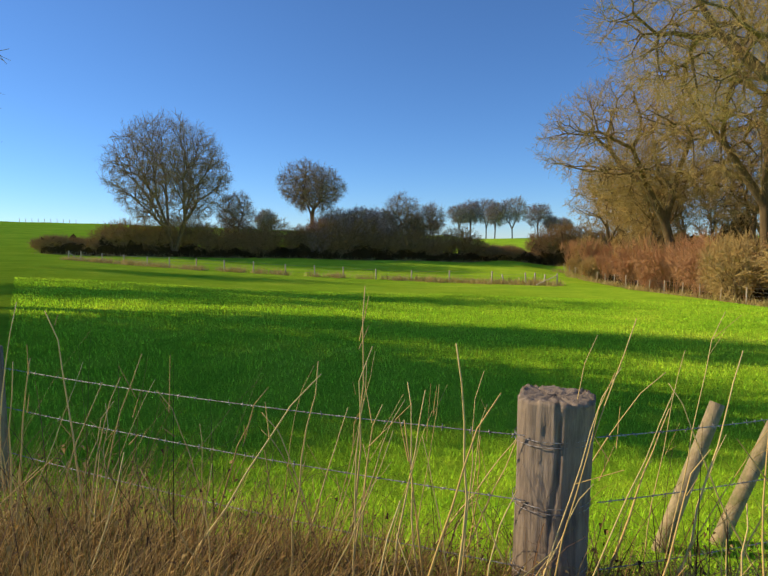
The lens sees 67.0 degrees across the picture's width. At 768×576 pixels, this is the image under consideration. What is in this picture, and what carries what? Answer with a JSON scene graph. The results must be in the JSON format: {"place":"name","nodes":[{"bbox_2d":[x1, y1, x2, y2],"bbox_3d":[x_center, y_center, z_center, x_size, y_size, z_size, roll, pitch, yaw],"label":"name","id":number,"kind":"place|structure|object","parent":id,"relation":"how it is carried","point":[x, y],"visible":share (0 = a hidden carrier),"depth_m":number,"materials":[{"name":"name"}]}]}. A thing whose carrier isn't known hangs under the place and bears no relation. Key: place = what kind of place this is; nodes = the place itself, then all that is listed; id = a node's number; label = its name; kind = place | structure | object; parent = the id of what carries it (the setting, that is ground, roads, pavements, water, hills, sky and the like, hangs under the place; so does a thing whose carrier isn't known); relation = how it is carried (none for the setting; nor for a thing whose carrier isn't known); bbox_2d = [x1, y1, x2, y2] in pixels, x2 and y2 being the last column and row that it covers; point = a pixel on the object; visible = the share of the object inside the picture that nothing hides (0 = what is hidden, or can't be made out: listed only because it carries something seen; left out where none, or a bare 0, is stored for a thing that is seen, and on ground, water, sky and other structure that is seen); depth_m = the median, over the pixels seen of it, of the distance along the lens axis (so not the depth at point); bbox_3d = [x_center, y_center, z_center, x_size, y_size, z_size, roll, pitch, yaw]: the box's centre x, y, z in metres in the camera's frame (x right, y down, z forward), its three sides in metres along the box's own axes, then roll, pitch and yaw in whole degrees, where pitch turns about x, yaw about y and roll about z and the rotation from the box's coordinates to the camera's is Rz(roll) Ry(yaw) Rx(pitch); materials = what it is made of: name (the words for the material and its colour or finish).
{"place":"outdoors","nodes":[
{"label":"outdoors","id":0,"kind":"place"},
{"bbox_2d":[0,221,767,575],"bbox_3d":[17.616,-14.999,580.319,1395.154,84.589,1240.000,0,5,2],"label":"ground","id":1,"kind":"structure","parent":0,"point":[18,257],"depth_m":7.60,"materials":[{"name":"green plant"}]},
{"bbox_2d":[0,345,9,489],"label":"post","id":2,"kind":"object","parent":1,"relation":"on","point":[4,431],"visible":0.52,"depth_m":3.86,"materials":[{"name":"grey wood"}]},
{"bbox_2d":[96,108,447,251],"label":"bare trees","id":3,"kind":"object","parent":1,"relation":"on","point":[177,177],"visible":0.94,"depth_m":77.95,"materials":[{"name":"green plant"}]},
{"bbox_2d":[41,234,582,265],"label":"hedge","id":4,"kind":"object","parent":1,"relation":"on","point":[556,259],"visible":0.6,"depth_m":83.66,"materials":[{"name":"green plant"}]},
{"bbox_2d":[27,209,629,259],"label":"hedge shrubs","id":5,"kind":"object","parent":1,"relation":"on","point":[250,239],"visible":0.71,"depth_m":83.69,"materials":[{"name":"brown plant"}]},
{"bbox_2d":[302,204,401,253],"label":"pale shrubs","id":6,"kind":"object","parent":1,"relation":"on","point":[376,214],"visible":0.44,"depth_m":85.45,"materials":[{"name":"brown plant"}]},
{"bbox_2d":[19,218,747,304],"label":"fence posts","id":7,"kind":"object","parent":1,"relation":"on","point":[556,276],"visible":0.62,"depth_m":51.49,"materials":[{"name":"brown wood"}]},
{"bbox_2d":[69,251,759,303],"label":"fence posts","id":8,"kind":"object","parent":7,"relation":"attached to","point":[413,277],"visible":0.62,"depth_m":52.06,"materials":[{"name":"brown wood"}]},
{"bbox_2d":[0,445,766,575],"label":"weeds","id":9,"kind":"object","parent":1,"relation":"on","point":[116,524],"visible":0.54,"depth_m":2.42,"materials":[{"name":"brown plant"}]},
{"bbox_2d":[0,408,767,575],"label":"verge dead grass","id":10,"kind":"structure","parent":1,"relation":"on","point":[71,551],"depth_m":2.44,"materials":[{"name":"brown plant"}]},
{"bbox_2d":[0,287,767,575],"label":"dry stems","id":11,"kind":"object","parent":1,"relation":"on","point":[465,515],"visible":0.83,"depth_m":2.29,"materials":[{"name":"plant"}]},
{"bbox_2d":[0,333,767,575],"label":"dry grass","id":12,"kind":"structure","parent":1,"relation":"on","point":[698,548],"depth_m":2.45,"materials":[{"name":"plant"}]},
{"bbox_2d":[31,251,767,307],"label":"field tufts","id":13,"kind":"object","parent":1,"relation":"on","point":[417,279],"visible":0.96,"depth_m":52.27,"materials":[{"name":"green plant"}]},
{"bbox_2d":[252,196,572,238],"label":"trees","id":14,"kind":"object","parent":1,"relation":"on","point":[464,213],"visible":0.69,"depth_m":208.74,"materials":[{"name":"brown plant"}]},
{"bbox_2d":[511,384,595,575],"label":"post","id":15,"kind":"object","parent":1,"relation":"on","point":[553,414],"visible":0.94,"depth_m":2.36,"materials":[{"name":"grey wood"}]},
{"bbox_2d":[2,367,767,575],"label":"barbed wire","id":16,"kind":"object","parent":15,"relation":"attached to","point":[487,494],"visible":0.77,"depth_m":2.73,"materials":[{"name":"grey metal"}]},
{"bbox_2d":[526,0,767,301],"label":"tree row","id":17,"kind":"object","parent":1,"relation":"on","point":[628,194],"visible":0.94,"depth_m":41.83,"materials":[{"name":"brown plant"}]},
{"bbox_2d":[583,228,723,297],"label":"red shrubs","id":18,"kind":"object","parent":1,"relation":"on","point":[684,267],"visible":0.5,"depth_m":49.59,"materials":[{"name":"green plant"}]},
{"bbox_2d":[560,219,767,301],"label":"red shrubs","id":19,"kind":"object","parent":1,"relation":"on","point":[600,260],"visible":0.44,"depth_m":55.19,"materials":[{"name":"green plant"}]},
{"bbox_2d":[576,272,767,303],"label":"grass","id":20,"kind":"structure","parent":1,"relation":"on","point":[763,292],"depth_m":46.64,"materials":[{"name":"beige plant"}]},
{"bbox_2d":[600,215,759,274],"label":"shrubs","id":21,"kind":"object","parent":1,"relation":"on","point":[750,239],"visible":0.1,"depth_m":43.76,"materials":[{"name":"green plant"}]},
{"bbox_2d":[604,210,759,256],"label":"shrubs","id":22,"kind":"object","parent":1,"relation":"on","point":[725,231],"depth_m":55.43,"materials":[{"name":"brown plant"}]},
{"bbox_2d":[651,401,767,552],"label":"wooden stakes","id":23,"kind":"object","parent":1,"relation":"on","point":[711,416],"visible":0.71,"depth_m":3.27,"materials":[{"name":"brown wood"}]},
{"bbox_2d":[0,0,767,238],"label":"sky","id":24,"kind":"structure","parent":0,"point":[442,102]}
]}

